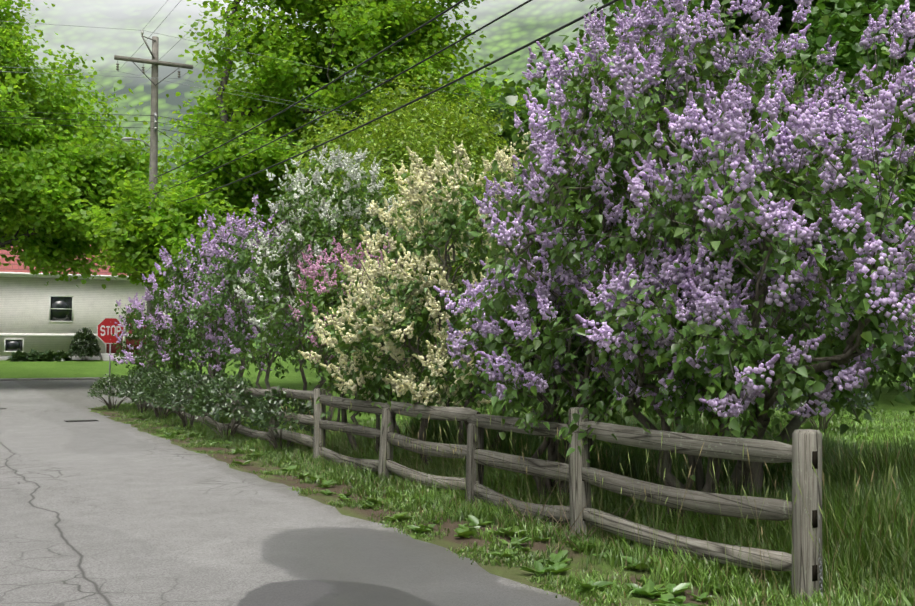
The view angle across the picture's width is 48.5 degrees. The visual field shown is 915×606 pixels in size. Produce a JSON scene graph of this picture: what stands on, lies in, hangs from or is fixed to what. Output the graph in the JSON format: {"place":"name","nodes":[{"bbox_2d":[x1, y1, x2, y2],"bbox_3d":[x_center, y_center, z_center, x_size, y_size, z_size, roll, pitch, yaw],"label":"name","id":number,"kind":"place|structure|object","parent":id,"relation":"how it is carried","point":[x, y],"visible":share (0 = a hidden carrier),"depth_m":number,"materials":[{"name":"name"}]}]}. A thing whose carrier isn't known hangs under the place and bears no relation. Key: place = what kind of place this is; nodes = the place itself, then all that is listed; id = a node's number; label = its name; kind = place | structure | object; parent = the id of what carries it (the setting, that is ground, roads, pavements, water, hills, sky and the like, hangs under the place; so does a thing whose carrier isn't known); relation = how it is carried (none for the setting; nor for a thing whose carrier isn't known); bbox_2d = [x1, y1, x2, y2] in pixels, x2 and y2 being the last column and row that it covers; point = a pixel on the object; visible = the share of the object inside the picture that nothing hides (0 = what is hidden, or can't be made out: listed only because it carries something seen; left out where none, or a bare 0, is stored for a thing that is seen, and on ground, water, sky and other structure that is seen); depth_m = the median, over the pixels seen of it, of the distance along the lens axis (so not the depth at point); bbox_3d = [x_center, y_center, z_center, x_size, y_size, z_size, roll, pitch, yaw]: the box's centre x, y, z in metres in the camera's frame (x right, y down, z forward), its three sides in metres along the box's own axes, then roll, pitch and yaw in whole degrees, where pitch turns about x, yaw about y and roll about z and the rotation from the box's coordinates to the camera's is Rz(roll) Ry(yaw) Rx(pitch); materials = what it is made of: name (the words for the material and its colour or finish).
{"place":"outdoors","nodes":[
{"label":"outdoors","id":0,"kind":"place"},
{"bbox_2d":[0,276,163,355],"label":"house walls","id":1,"kind":"structure","parent":0,"point":[24,304],"depth_m":63.37,"materials":[{"name":"beige paint"}]},
{"bbox_2d":[5,297,71,350],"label":"house windows","id":2,"kind":"structure","parent":1,"relation":"in","point":[65,314],"depth_m":63.46,"materials":[{"name":"black glass"}]},
{"bbox_2d":[0,241,126,275],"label":"house roof","id":3,"kind":"structure","parent":1,"relation":"on","point":[14,266],"depth_m":63.58,"materials":[{"name":"red"}]},
{"bbox_2d":[0,272,165,360],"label":"house trim","id":4,"kind":"structure","parent":1,"relation":"attached to","point":[104,356],"depth_m":63.30,"materials":[{"name":"white wood"}]},
{"bbox_2d":[106,315,161,355],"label":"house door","id":5,"kind":"structure","parent":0,"point":[113,347],"depth_m":65.32,"materials":[{"name":"red wood"}]},
{"bbox_2d":[0,380,582,605],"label":"road","id":6,"kind":"structure","parent":0,"point":[103,510],"depth_m":8.91,"materials":[{"name":"grey asphalt"}]},
{"bbox_2d":[0,408,97,421],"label":"drain covers","id":7,"kind":"object","parent":6,"relation":"on","point":[71,420],"visible":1,"depth_m":23.43,"materials":[{"name":"metal"}]},
{"bbox_2d":[2,0,912,352],"bbox_3d":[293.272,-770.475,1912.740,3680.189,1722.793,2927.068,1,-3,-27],"label":"hillside","id":8,"kind":"structure","parent":0,"point":[96,38],"depth_m":1226.58,"materials":[{"name":"green plant"}]},
{"bbox_2d":[88,353,914,605],"bbox_3d":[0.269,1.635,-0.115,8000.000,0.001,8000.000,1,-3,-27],"label":"ground","id":9,"kind":"structure","parent":0,"point":[518,574],"depth_m":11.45,"materials":[{"name":"green plant"}]},
{"bbox_2d":[0,377,120,380],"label":"kerb","id":10,"kind":"structure","parent":9,"relation":"on","point":[30,379],"depth_m":54.68,"materials":[{"name":"concrete"}]},
{"bbox_2d":[0,0,179,289],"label":"maple","id":11,"kind":"object","parent":9,"relation":"on","point":[38,176],"depth_m":42.77,"materials":[{"name":"green plant"}]},
{"bbox_2d":[108,339,110,403],"bbox_3d":[-9.975,1.869,29.177,0.048,2.830,0.071,1,-3,-27],"label":"stop sign post","id":12,"kind":"object","parent":9,"relation":"on","point":[109,364],"visible":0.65,"depth_m":29.18,"materials":[{"name":"grey metal"}]},
{"bbox_2d":[97,318,123,343],"bbox_3d":[-9.962,0.794,29.203,0.750,0.750,0.009,1,-3,-27],"label":"stop sign","id":13,"kind":"object","parent":12,"relation":"attached to","point":[107,328],"visible":0.85,"depth_m":29.18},
{"bbox_2d":[114,36,192,399],"bbox_3d":[-9.569,-2.401,31.770,2.400,12.000,0.394,1,-3,-27],"label":"utility pole","id":14,"kind":"object","parent":9,"relation":"on","point":[153,170],"visible":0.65,"depth_m":31.87,"materials":[{"name":"brown wood"}]},
{"bbox_2d":[116,30,180,361],"bbox_3d":[-9.678,-2.722,31.641,1.976,11.630,0.313,1,-3,-24],"label":"pole hardware","id":15,"kind":"object","parent":14,"relation":"attached to","point":[127,139],"visible":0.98,"depth_m":31.73,"materials":[{"name":"metal"}]},
{"bbox_2d":[0,0,618,203],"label":"power lines","id":16,"kind":"object","parent":14,"relation":"attached to","point":[479,29],"visible":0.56,"depth_m":18.34,"materials":[{"name":"metal"}]},
{"bbox_2d":[63,166,276,364],"bbox_3d":[-8.101,-0.339,29.575,6.375,7.278,4.651,-1,-3,16],"label":"maple sapling","id":17,"kind":"object","parent":9,"relation":"on","point":[169,224],"depth_m":28.52,"materials":[{"name":"green plant"}]},
{"bbox_2d":[109,194,342,417],"bbox_3d":[-5.655,0.281,23.848,3.499,5.193,10.763,1,-3,-27],"label":"lilac bush","id":18,"kind":"object","parent":9,"relation":"on","point":[228,271],"depth_m":22.71,"materials":[{"name":"purple plant"}]},
{"bbox_2d":[0,355,644,377],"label":"front lawn","id":19,"kind":"structure","parent":9,"relation":"on","point":[57,369],"depth_m":60.08,"materials":[{"name":"green plant"}]},
{"bbox_2d":[5,327,876,449],"bbox_3d":[-9.875,1.741,40.864,16.488,3.693,55.202,2,-3,-33],"label":"shrub","id":20,"kind":"object","parent":19,"relation":"on","point":[152,379],"depth_m":20.28,"materials":[{"name":"green plant"}]},
{"bbox_2d":[234,145,424,432],"bbox_3d":[-2.273,-0.073,17.693,3.065,5.363,4.466,1,-3,-27],"label":"lilac","id":21,"kind":"object","parent":9,"relation":"on","point":[323,233],"depth_m":17.36,"materials":[{"name":"white plant"}]},
{"bbox_2d":[158,0,552,378],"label":"maple","id":22,"kind":"object","parent":9,"relation":"on","point":[366,29],"depth_m":40.12,"materials":[{"name":"green plant"}]},
{"bbox_2d":[285,232,449,454],"bbox_3d":[-1.189,0.710,14.815,2.618,3.473,2.686,1,-3,-27],"label":"lilac bush","id":23,"kind":"object","parent":9,"relation":"on","point":[320,304],"depth_m":14.63,"materials":[{"name":"plant"}]},
{"bbox_2d":[280,58,526,403],"bbox_3d":[-1.295,-1.863,28.337,8.536,10.210,8.085,1,-3,-27],"label":"tree","id":24,"kind":"object","parent":9,"relation":"on","point":[469,134],"depth_m":28.48,"materials":[{"name":"green plant"}]},
{"bbox_2d":[298,131,589,464],"bbox_3d":[-0.066,0.124,12.834,3.214,4.485,3.830,1,-3,-27],"label":"lilac bush","id":25,"kind":"object","parent":9,"relation":"on","point":[426,174],"depth_m":12.10,"materials":[{"name":"beige plant"}]},
{"bbox_2d":[330,67,615,393],"bbox_3d":[0.947,-2.564,38.433,12.783,12.540,13.580,1,-3,-27],"label":"tree","id":26,"kind":"object","parent":9,"relation":"on","point":[509,98],"depth_m":35.71,"materials":[{"name":"green plant"}]},
{"bbox_2d":[127,416,823,605],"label":"verge weeds","id":27,"kind":"object","parent":9,"relation":"on","point":[556,567],"visible":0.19,"depth_m":8.22,"materials":[{"name":"green plant"}]},
{"bbox_2d":[140,376,822,601],"bbox_3d":[-3.100,1.999,16.901,0.218,1.440,23.635,1,-3,-27],"label":"split rail fence","id":28,"kind":"object","parent":9,"relation":"on","point":[797,453],"visible":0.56,"depth_m":8.38,"materials":[{"name":"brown wood"}]},
{"bbox_2d":[142,394,817,580],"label":"fence post holes","id":29,"kind":"object","parent":28,"relation":"attached to","point":[814,512],"visible":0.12,"depth_m":6.40,"materials":[{"name":"black"}]},
{"bbox_2d":[473,28,659,157],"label":"tree","id":30,"kind":"object","parent":9,"relation":"on","point":[520,84],"depth_m":47.79,"materials":[{"name":"plant"}]},
{"bbox_2d":[503,481,636,552],"bbox_3d":[0.883,1.812,8.826,0.843,0.479,1.361,1,-3,-27],"label":"grass tuft","id":31,"kind":"object","parent":9,"relation":"on","point":[567,536],"visible":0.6,"depth_m":8.57,"materials":[{"name":"green plant"}]},
{"bbox_2d":[417,0,914,523],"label":"lilac bush","id":32,"kind":"object","parent":9,"relation":"on","point":[797,388],"depth_m":8.17,"materials":[{"name":"purple plant"}]},
{"bbox_2d":[566,149,828,360],"bbox_3d":[8.020,-1.463,37.222,12.023,10.229,10.866,1,-3,-27],"label":"tree","id":33,"kind":"object","parent":9,"relation":"on","point":[591,231],"depth_m":35.23,"materials":[{"name":"green plant"}]},
{"bbox_2d":[524,0,914,405],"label":"maple","id":34,"kind":"object","parent":9,"relation":"on","point":[847,26],"depth_m":25.58,"materials":[{"name":"plant"}]},
{"bbox_2d":[818,516,822,595],"bbox_3d":[2.286,1.519,6.428,0.035,0.839,0.036,-1,-3,16],"label":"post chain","id":35,"kind":"object","parent":9,"relation":"on","point":[820,585],"visible":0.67,"depth_m":6.42,"materials":[{"name":"grey metal"}]},
{"bbox_2d":[749,100,914,290],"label":"tree","id":36,"kind":"object","parent":9,"relation":"on","point":[904,222],"depth_m":39.18,"materials":[{"name":"green plant"}]}
]}

